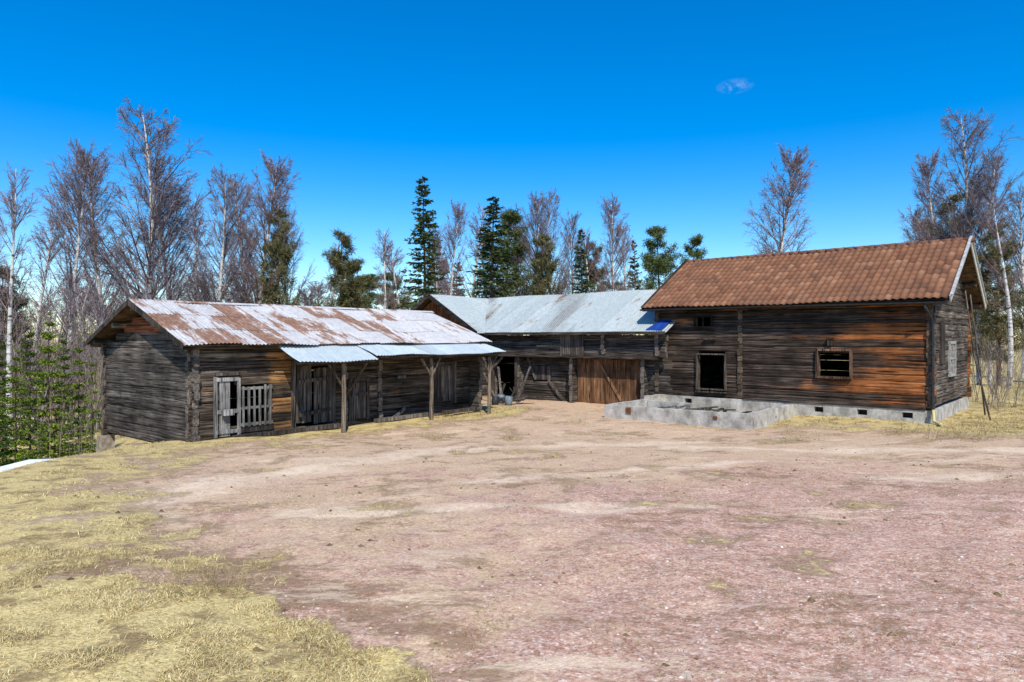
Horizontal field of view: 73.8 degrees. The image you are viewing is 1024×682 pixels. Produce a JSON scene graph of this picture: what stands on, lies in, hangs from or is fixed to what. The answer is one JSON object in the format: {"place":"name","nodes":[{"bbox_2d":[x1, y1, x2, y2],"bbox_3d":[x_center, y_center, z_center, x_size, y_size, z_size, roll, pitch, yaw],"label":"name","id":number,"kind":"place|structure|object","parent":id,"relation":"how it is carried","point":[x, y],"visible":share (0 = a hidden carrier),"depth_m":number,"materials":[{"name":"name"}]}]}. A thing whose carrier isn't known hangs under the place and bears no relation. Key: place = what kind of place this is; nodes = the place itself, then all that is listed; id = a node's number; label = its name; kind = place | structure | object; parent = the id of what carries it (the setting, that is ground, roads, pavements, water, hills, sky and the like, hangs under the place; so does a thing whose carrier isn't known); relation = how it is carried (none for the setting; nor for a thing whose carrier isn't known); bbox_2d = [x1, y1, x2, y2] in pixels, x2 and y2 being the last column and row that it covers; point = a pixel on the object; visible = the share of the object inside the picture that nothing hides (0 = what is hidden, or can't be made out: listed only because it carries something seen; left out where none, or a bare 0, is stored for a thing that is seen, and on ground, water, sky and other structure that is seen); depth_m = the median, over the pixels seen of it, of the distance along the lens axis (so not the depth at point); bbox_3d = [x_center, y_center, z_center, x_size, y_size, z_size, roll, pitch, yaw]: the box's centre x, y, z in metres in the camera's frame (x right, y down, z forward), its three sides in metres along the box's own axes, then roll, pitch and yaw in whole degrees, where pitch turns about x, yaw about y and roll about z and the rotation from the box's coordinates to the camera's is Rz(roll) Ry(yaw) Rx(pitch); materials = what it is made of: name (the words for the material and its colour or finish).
{"place":"outdoors","nodes":[
{"label":"outdoors","id":0,"kind":"place"},
{"bbox_2d":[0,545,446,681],"bbox_3d":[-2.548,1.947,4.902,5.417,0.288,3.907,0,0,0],"label":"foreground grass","id":1,"kind":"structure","parent":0,"point":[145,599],"depth_m":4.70,"materials":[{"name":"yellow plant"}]},
{"bbox_2d":[1,438,461,585],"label":"bank withered grass","id":2,"kind":"structure","parent":0,"point":[121,497],"depth_m":9.59,"materials":[{"name":"beige plant"}]},
{"bbox_2d":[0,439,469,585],"bbox_3d":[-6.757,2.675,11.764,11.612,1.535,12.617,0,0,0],"label":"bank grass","id":3,"kind":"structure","parent":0,"point":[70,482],"depth_m":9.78,"materials":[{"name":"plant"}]},
{"bbox_2d":[0,339,1023,681],"bbox_3d":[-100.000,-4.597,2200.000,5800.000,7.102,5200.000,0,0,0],"label":"ground","id":4,"kind":"structure","parent":0,"point":[452,591],"depth_m":6.85,"materials":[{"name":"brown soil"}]},
{"bbox_2d":[0,349,12,465],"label":"young spruce","id":5,"kind":"object","parent":4,"relation":"on","point":[1,439],"visible":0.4,"depth_m":21.18,"materials":[{"name":"green plant"}]},
{"bbox_2d":[0,341,16,461],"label":"young spruce","id":6,"kind":"object","parent":4,"relation":"on","point":[3,347],"visible":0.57,"depth_m":25.98,"materials":[{"name":"green plant"}]},
{"bbox_2d":[0,229,16,342],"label":"birch tree","id":7,"kind":"object","parent":4,"relation":"on","point":[3,285],"visible":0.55,"depth_m":36.37,"materials":[{"name":"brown plant"}]},
{"bbox_2d":[0,350,33,465],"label":"young spruce","id":8,"kind":"object","parent":4,"relation":"on","point":[13,442],"visible":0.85,"depth_m":19.42,"materials":[{"name":"green plant"}]},
{"bbox_2d":[0,161,43,447],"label":"birch tree","id":9,"kind":"object","parent":4,"relation":"on","point":[14,213],"visible":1,"depth_m":31.82,"materials":[{"name":"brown plant"}]},
{"bbox_2d":[16,441,28,462],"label":"young spruce","id":10,"kind":"object","parent":4,"relation":"on","point":[23,453],"visible":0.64,"depth_m":17.60,"materials":[{"name":"green plant"}]},
{"bbox_2d":[0,265,50,430],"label":"pine tree","id":11,"kind":"object","parent":4,"relation":"on","point":[19,306],"visible":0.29,"depth_m":37.90,"materials":[{"name":"green plant"}]},
{"bbox_2d":[0,459,52,471],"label":"snow patch","id":12,"kind":"object","parent":4,"relation":"on","point":[15,465],"visible":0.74,"depth_m":13.52,"materials":[{"name":"white snow"}]},
{"bbox_2d":[7,326,51,459],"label":"young spruce","id":13,"kind":"object","parent":4,"relation":"on","point":[30,335],"visible":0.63,"depth_m":24.94,"materials":[{"name":"green plant"}]},
{"bbox_2d":[32,421,52,458],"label":"young spruce","id":14,"kind":"object","parent":4,"relation":"on","point":[43,445],"visible":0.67,"depth_m":18.20,"materials":[{"name":"green plant"}]},
{"bbox_2d":[17,216,68,418],"bbox_3d":[-34.509,-1.667,50.233,3.037,15.851,3.624,0,0,43],"label":"birch tree","id":15,"kind":"object","parent":4,"relation":"on","point":[48,257],"visible":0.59,"depth_m":50.15,"materials":[{"name":"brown plant"}]},
{"bbox_2d":[25,313,70,458],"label":"young spruce","id":16,"kind":"object","parent":4,"relation":"on","point":[53,451],"visible":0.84,"depth_m":20.43,"materials":[{"name":"green plant"}]},
{"bbox_2d":[34,367,64,458],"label":"sapling","id":17,"kind":"object","parent":4,"relation":"on","point":[38,446],"visible":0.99,"depth_m":18.26,"materials":[{"name":"green plant"}]},
{"bbox_2d":[45,336,83,457],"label":"young spruce","id":18,"kind":"object","parent":4,"relation":"on","point":[65,392],"visible":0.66,"depth_m":26.98,"materials":[{"name":"green plant"}]},
{"bbox_2d":[61,420,76,456],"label":"young spruce","id":19,"kind":"object","parent":4,"relation":"on","point":[68,451],"visible":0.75,"depth_m":18.99,"materials":[{"name":"green plant"}]},
{"bbox_2d":[30,137,112,423],"bbox_3d":[-25.542,-3.527,39.784,4.552,17.539,5.249,0,0,-45],"label":"birch tree","id":20,"kind":"object","parent":4,"relation":"on","point":[64,214],"visible":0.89,"depth_m":39.94,"materials":[{"name":"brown plant"}]},
{"bbox_2d":[65,402,81,454],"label":"sapling","id":21,"kind":"object","parent":4,"relation":"on","point":[79,450],"visible":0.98,"depth_m":18.79,"materials":[{"name":"green plant"}]},
{"bbox_2d":[61,340,95,454],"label":"young spruce","id":22,"kind":"object","parent":4,"relation":"on","point":[76,385],"visible":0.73,"depth_m":22.50,"materials":[{"name":"green plant"}]},
{"bbox_2d":[71,404,89,454],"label":"young spruce","id":23,"kind":"object","parent":4,"relation":"on","point":[83,433],"visible":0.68,"depth_m":19.98,"materials":[{"name":"green plant"}]},
{"bbox_2d":[78,387,97,452],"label":"sapling","id":24,"kind":"object","parent":4,"relation":"on","point":[86,427],"visible":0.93,"depth_m":19.48,"materials":[{"name":"green plant"}]},
{"bbox_2d":[16,537,160,575],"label":"dry grass","id":25,"kind":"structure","parent":4,"relation":"on","point":[94,557],"depth_m":6.16,"materials":[{"name":"brown plant"}]},
{"bbox_2d":[82,356,101,453],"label":"young spruce","id":26,"kind":"object","parent":4,"relation":"on","point":[91,364],"visible":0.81,"depth_m":25.97,"materials":[{"name":"green plant"}]},
{"bbox_2d":[85,351,102,444],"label":"sapling","id":27,"kind":"object","parent":4,"relation":"on","point":[90,409],"visible":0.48,"depth_m":23.86,"materials":[{"name":"green plant"}]},
{"bbox_2d":[55,149,144,418],"bbox_3d":[-28.140,-3.707,47.102,6.060,18.876,5.836,0,0,-33],"label":"birch tree","id":28,"kind":"object","parent":4,"relation":"on","point":[92,214],"visible":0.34,"depth_m":46.45,"materials":[{"name":"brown plant"}]},
{"bbox_2d":[53,96,221,321],"bbox_3d":[-22.450,-4.755,41.833,8.986,19.756,9.142,0,0,7],"label":"birch tree","id":29,"kind":"object","parent":4,"relation":"on","point":[154,235],"visible":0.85,"depth_m":41.61,"materials":[{"name":"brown plant"}]},
{"bbox_2d":[130,151,210,300],"bbox_3d":[-23.333,-3.653,46.258,5.237,18.056,6.039,0,0,-38],"label":"birch tree","id":30,"kind":"object","parent":4,"relation":"on","point":[160,171],"visible":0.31,"depth_m":45.50,"materials":[{"name":"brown plant"}]},
{"bbox_2d":[105,544,260,604],"bbox_3d":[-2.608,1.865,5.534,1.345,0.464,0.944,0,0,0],"label":"dry grass","id":31,"kind":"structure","parent":4,"relation":"on","point":[206,585],"depth_m":5.49,"materials":[{"name":"brown plant"}]},
{"bbox_2d":[177,194,217,300],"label":"birch tree","id":32,"kind":"object","parent":4,"relation":"on","point":[202,232],"visible":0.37,"depth_m":52.59,"materials":[{"name":"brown plant"}]},
{"bbox_2d":[0,545,402,681],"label":"withered grass","id":33,"kind":"structure","parent":4,"relation":"on","point":[204,649],"depth_m":4.28,"materials":[{"name":"yellow plant"}]},
{"bbox_2d":[180,164,263,302],"bbox_3d":[-18.795,-3.283,44.151,5.802,16.300,5.903,0,0,-35],"label":"birch tree","id":34,"kind":"object","parent":4,"relation":"on","point":[204,287],"visible":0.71,"depth_m":44.09,"materials":[{"name":"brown plant"}]},
{"bbox_2d":[173,555,291,606],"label":"dry grass","id":35,"kind":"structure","parent":4,"relation":"on","point":[194,587],"depth_m":5.47,"materials":[{"name":"brown plant"}]},
{"bbox_2d":[201,172,272,302],"bbox_3d":[-19.798,-3.504,49.592,6.431,17.757,6.321,0,0,-10],"label":"birch tree","id":36,"kind":"object","parent":4,"relation":"on","point":[242,207],"visible":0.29,"depth_m":49.09,"materials":[{"name":"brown plant"}]},
{"bbox_2d":[225,149,301,304],"bbox_3d":[-17.069,-4.120,45.877,5.706,17.775,5.495,0,0,36],"label":"birch tree","id":37,"kind":"object","parent":4,"relation":"on","point":[273,201],"visible":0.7,"depth_m":45.51,"materials":[{"name":"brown plant"}]},
{"bbox_2d":[254,206,303,305],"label":"pine tree","id":38,"kind":"object","parent":4,"relation":"on","point":[285,255],"visible":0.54,"depth_m":45.29,"materials":[{"name":"green plant"}]},
{"bbox_2d":[258,196,317,305],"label":"birch tree","id":39,"kind":"object","parent":4,"relation":"on","point":[293,263],"visible":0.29,"depth_m":52.25,"materials":[{"name":"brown plant"}]},
{"bbox_2d":[83,299,505,452],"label":"log barn","id":40,"kind":"structure","parent":4,"relation":"on","point":[185,371],"depth_m":20.62,"materials":[{"name":"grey wood"}]},
{"bbox_2d":[213,361,478,438],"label":"doors and hatches","id":41,"kind":"structure","parent":40,"relation":"in","point":[444,377],"depth_m":20.58,"materials":[{"name":"grey wood"}]},
{"bbox_2d":[318,242,350,305],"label":"birch tree","id":42,"kind":"object","parent":4,"relation":"on","point":[330,289],"visible":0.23,"depth_m":56.30,"materials":[{"name":"brown plant"}]},
{"bbox_2d":[312,227,368,308],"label":"pine tree","id":43,"kind":"object","parent":4,"relation":"on","point":[337,259],"visible":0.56,"depth_m":49.30,"materials":[{"name":"green plant"}]},
{"bbox_2d":[335,257,373,307],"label":"pine tree","id":44,"kind":"object","parent":4,"relation":"on","point":[364,297],"visible":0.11,"depth_m":56.15,"materials":[{"name":"green plant"}]},
{"bbox_2d":[369,228,399,309],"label":"birch tree","id":45,"kind":"object","parent":4,"relation":"on","point":[384,255],"visible":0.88,"depth_m":46.31,"materials":[{"name":"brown plant"}]},
{"bbox_2d":[379,240,412,309],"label":"birch tree","id":46,"kind":"object","parent":4,"relation":"on","point":[396,281],"visible":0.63,"depth_m":54.88,"materials":[{"name":"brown plant"}]},
{"bbox_2d":[378,648,451,679],"bbox_3d":[-0.543,1.925,4.050,0.386,0.190,0.550,0,0,17],"label":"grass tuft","id":47,"kind":"object","parent":4,"relation":"on","point":[415,667],"visible":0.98,"depth_m":4.03,"materials":[{"name":"brown plant"}]},
{"bbox_2d":[396,175,446,308],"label":"spruce tree","id":48,"kind":"object","parent":4,"relation":"on","point":[425,236],"visible":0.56,"depth_m":43.86,"materials":[{"name":"green plant"}]},
{"bbox_2d":[411,221,456,302],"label":"birch tree","id":49,"kind":"object","parent":4,"relation":"on","point":[435,261],"visible":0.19,"depth_m":55.41,"materials":[{"name":"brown plant"}]},
{"bbox_2d":[423,236,448,294],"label":"spruce tree","id":50,"kind":"object","parent":4,"relation":"on","point":[436,267],"visible":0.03,"depth_m":57.93,"materials":[{"name":"green plant"}]},
{"bbox_2d":[435,199,469,295],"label":"birch tree","id":51,"kind":"object","parent":4,"relation":"on","point":[455,229],"visible":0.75,"depth_m":51.62,"materials":[{"name":"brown plant"}]},
{"bbox_2d":[450,262,466,296],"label":"spruce tree","id":52,"kind":"object","parent":4,"relation":"on","point":[457,293],"visible":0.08,"depth_m":59.78,"materials":[{"name":"green plant"}]},
{"bbox_2d":[456,202,491,295],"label":"birch tree","id":53,"kind":"object","parent":4,"relation":"on","point":[472,227],"visible":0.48,"depth_m":55.74,"materials":[{"name":"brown plant"}]},
{"bbox_2d":[444,608,507,650],"bbox_3d":[-0.206,1.927,4.645,0.429,0.211,0.611,0,0,-26],"label":"dry bush","id":54,"kind":"object","parent":4,"relation":"on","point":[480,627],"visible":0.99,"depth_m":4.62,"materials":[{"name":"brown plant"}]},
{"bbox_2d":[470,228,499,297],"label":"birch tree","id":55,"kind":"object","parent":4,"relation":"on","point":[476,251],"visible":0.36,"depth_m":50.32,"materials":[{"name":"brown plant"}]},
{"bbox_2d":[466,196,517,298],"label":"spruce tree","id":56,"kind":"object","parent":4,"relation":"on","point":[487,239],"visible":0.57,"depth_m":47.80,"materials":[{"name":"green plant"}]},
{"bbox_2d":[464,208,532,297],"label":"pine tree","id":57,"kind":"object","parent":4,"relation":"on","point":[511,217],"visible":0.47,"depth_m":51.90,"materials":[{"name":"green plant"}]},
{"bbox_2d":[483,366,536,405],"bbox_3d":[-0.133,1.930,29.248,2.342,1.606,2.023,0,0,0],"label":"scrap pile","id":58,"kind":"object","parent":4,"relation":"on","point":[500,398],"visible":0.94,"depth_m":29.61,"materials":[{"name":"grey wood"}]},
{"bbox_2d":[0,246,1023,442],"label":"brush thicket","id":59,"kind":"object","parent":4,"relation":"on","point":[85,378],"visible":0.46,"depth_m":34.32,"materials":[{"name":"green plant"}]},
{"bbox_2d":[0,268,1023,416],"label":"distant forest","id":60,"kind":"object","parent":4,"relation":"on","point":[319,290],"visible":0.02,"depth_m":72.89,"materials":[{"name":"plant"}]},
{"bbox_2d":[7,433,1023,677],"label":"turf clods","id":61,"kind":"object","parent":4,"relation":"on","point":[283,609],"visible":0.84,"depth_m":6.65,"materials":[{"name":"brown soil"}]},
{"bbox_2d":[16,425,1018,678],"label":"scattered stones","id":62,"kind":"object","parent":4,"relation":"on","point":[688,675],"visible":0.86,"depth_m":8.55,"materials":[{"name":"grey stone"}]},
{"bbox_2d":[499,202,540,296],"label":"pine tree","id":63,"kind":"object","parent":4,"relation":"on","point":[516,203],"visible":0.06,"depth_m":60.23,"materials":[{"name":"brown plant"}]},
{"bbox_2d":[508,189,555,295],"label":"birch tree","id":64,"kind":"object","parent":4,"relation":"on","point":[536,203],"visible":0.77,"depth_m":52.02,"materials":[{"name":"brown plant"}]},
{"bbox_2d":[517,231,563,295],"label":"pine tree","id":65,"kind":"object","parent":4,"relation":"on","point":[539,262],"visible":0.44,"depth_m":49.35,"materials":[{"name":"green plant"}]},
{"bbox_2d":[526,188,576,294],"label":"birch tree","id":66,"kind":"object","parent":4,"relation":"on","point":[563,281],"visible":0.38,"depth_m":54.68,"materials":[{"name":"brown plant"}]},
{"bbox_2d":[410,289,724,403],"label":"log stable","id":67,"kind":"structure","parent":4,"relation":"on","point":[580,347],"depth_m":30.28,"materials":[{"name":"grey wood"}]},
{"bbox_2d":[555,415,588,425],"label":"grass","id":68,"kind":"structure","parent":4,"relation":"on","point":[576,420],"depth_m":22.33,"materials":[{"name":"brown plant"}]},
{"bbox_2d":[555,209,589,293],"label":"birch tree","id":69,"kind":"object","parent":4,"relation":"on","point":[574,233],"visible":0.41,"depth_m":57.47,"materials":[{"name":"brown plant"}]},
{"bbox_2d":[569,229,595,293],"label":"spruce tree","id":70,"kind":"object","parent":4,"relation":"on","point":[583,283],"visible":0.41,"depth_m":49.92,"materials":[{"name":"green plant"}]},
{"bbox_2d":[571,227,603,292],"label":"birch tree","id":71,"kind":"object","parent":4,"relation":"on","point":[587,247],"visible":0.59,"depth_m":56.37,"materials":[{"name":"brown plant"}]},
{"bbox_2d":[582,240,611,292],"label":"pine tree","id":72,"kind":"object","parent":4,"relation":"on","point":[598,249],"visible":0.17,"depth_m":57.41,"materials":[{"name":"green plant"}]},
{"bbox_2d":[586,192,640,291],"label":"birch tree","id":73,"kind":"object","parent":4,"relation":"on","point":[612,235],"visible":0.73,"depth_m":49.98,"materials":[{"name":"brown plant"}]},
{"bbox_2d":[614,224,633,289],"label":"birch tree","id":74,"kind":"object","parent":4,"relation":"on","point":[623,269],"visible":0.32,"depth_m":59.44,"materials":[{"name":"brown plant"}]},
{"bbox_2d":[626,240,647,334],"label":"spruce tree","id":75,"kind":"object","parent":4,"relation":"on","point":[634,266],"visible":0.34,"depth_m":50.01,"materials":[{"name":"green plant"}]},
{"bbox_2d":[634,225,679,334],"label":"pine tree","id":76,"kind":"object","parent":4,"relation":"on","point":[654,263],"visible":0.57,"depth_m":49.51,"materials":[{"name":"green plant"}]},
{"bbox_2d":[676,233,708,263],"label":"pine tree","id":77,"kind":"object","parent":4,"relation":"on","point":[698,252],"visible":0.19,"depth_m":50.10,"materials":[{"name":"green plant"}]},
{"bbox_2d":[604,394,795,429],"bbox_3d":[6.530,2.572,23.786,5.287,0.948,4.000,0,0,41],"label":"concrete foundation","id":78,"kind":"object","parent":4,"relation":"on","point":[657,408],"visible":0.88,"depth_m":22.44,"materials":[{"name":"concrete"}]},
{"bbox_2d":[741,143,817,253],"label":"birch tree","id":79,"kind":"object","parent":4,"relation":"on","point":[793,176],"visible":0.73,"depth_m":45.36,"materials":[{"name":"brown plant"}]},
{"bbox_2d":[768,426,834,441],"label":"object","id":80,"kind":"object","parent":4,"relation":"on","point":[799,434],"visible":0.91,"depth_m":17.78,"materials":[{"name":"yellow plant"}]},
{"bbox_2d":[640,236,990,425],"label":"tile roofed log barn","id":81,"kind":"structure","parent":4,"relation":"on","point":[891,322],"depth_m":23.71,"materials":[{"name":"weathered wood"},{"name":"clay roof tile"},{"name":"stone"}]},
{"bbox_2d":[669,316,925,410],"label":"window frames","id":82,"kind":"structure","parent":81,"relation":"in","point":[829,340],"depth_m":23.08,"materials":[{"name":"brown wood"}]},
{"bbox_2d":[940,322,955,376],"bbox_3d":[14.416,0.301,22.647,0.160,1.800,2.700,0,0,41],"label":"gable window","id":83,"kind":"structure","parent":81,"relation":"in","point":[952,344],"depth_m":22.79,"materials":[{"name":"grey paint"}]},
{"bbox_2d":[875,414,941,436],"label":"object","id":84,"kind":"object","parent":4,"relation":"on","point":[901,428],"visible":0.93,"depth_m":18.67,"materials":[{"name":"yellow plant"}]},
{"bbox_2d":[898,207,936,241],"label":"birch tree","id":85,"kind":"object","parent":4,"relation":"on","point":[916,215],"visible":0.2,"depth_m":54.05,"materials":[{"name":"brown plant"}]},
{"bbox_2d":[909,218,939,241],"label":"pine tree","id":86,"kind":"object","parent":4,"relation":"on","point":[926,226],"depth_m":55.42,"materials":[{"name":"green plant"}]},
{"bbox_2d":[908,146,964,240],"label":"birch tree","id":87,"kind":"object","parent":4,"relation":"on","point":[924,169],"visible":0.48,"depth_m":50.14,"materials":[{"name":"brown plant"}]},
{"bbox_2d":[881,408,1012,441],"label":"dry grass","id":88,"kind":"structure","parent":4,"relation":"on","point":[972,438],"depth_m":17.10,"materials":[{"name":"yellow plant"}]},
{"bbox_2d":[893,106,1023,281],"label":"birch tree","id":89,"kind":"object","parent":4,"relation":"on","point":[937,234],"visible":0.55,"depth_m":43.11,"materials":[{"name":"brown plant"}]},
{"bbox_2d":[928,192,1022,355],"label":"pine tree","id":90,"kind":"object","parent":4,"relation":"on","point":[953,198],"visible":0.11,"depth_m":47.86,"materials":[{"name":"green plant"}]},
{"bbox_2d":[938,402,1023,429],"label":"grass","id":91,"kind":"structure","parent":4,"relation":"on","point":[1013,423],"depth_m":20.05,"materials":[{"name":"yellow plant"}]},
{"bbox_2d":[948,143,1023,384],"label":"birch tree","id":92,"kind":"object","parent":4,"relation":"on","point":[994,170],"visible":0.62,"depth_m":41.59,"materials":[{"name":"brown plant"}]},
{"bbox_2d":[969,222,1023,385],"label":"pine tree","id":93,"kind":"object","parent":4,"relation":"on","point":[998,329],"visible":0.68,"depth_m":39.95,"materials":[{"name":"green plant"}]},
{"bbox_2d":[978,193,1023,386],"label":"birch tree","id":94,"kind":"object","parent":4,"relation":"on","point":[1006,289],"visible":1,"depth_m":38.05,"materials":[{"name":"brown plant"}]},
{"bbox_2d":[989,182,1023,333],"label":"birch tree","id":95,"kind":"object","parent":4,"relation":"on","point":[1020,252],"visible":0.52,"depth_m":42.17,"materials":[{"name":"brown plant"}]},
{"bbox_2d":[0,0,1023,338],"label":"sky","id":96,"kind":"structure","parent":0,"point":[676,110],"materials":[{"name":"blue"}]},
{"bbox_2d":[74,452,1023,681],"bbox_3d":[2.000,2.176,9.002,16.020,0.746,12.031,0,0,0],"label":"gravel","id":97,"kind":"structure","parent":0,"point":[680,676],"depth_m":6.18,"materials":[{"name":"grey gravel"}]},
{"bbox_2d":[394,404,1023,460],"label":"verge grass","id":98,"kind":"structure","parent":0,"point":[964,409],"depth_m":21.46,"materials":[{"name":"beige plant"}]}
]}

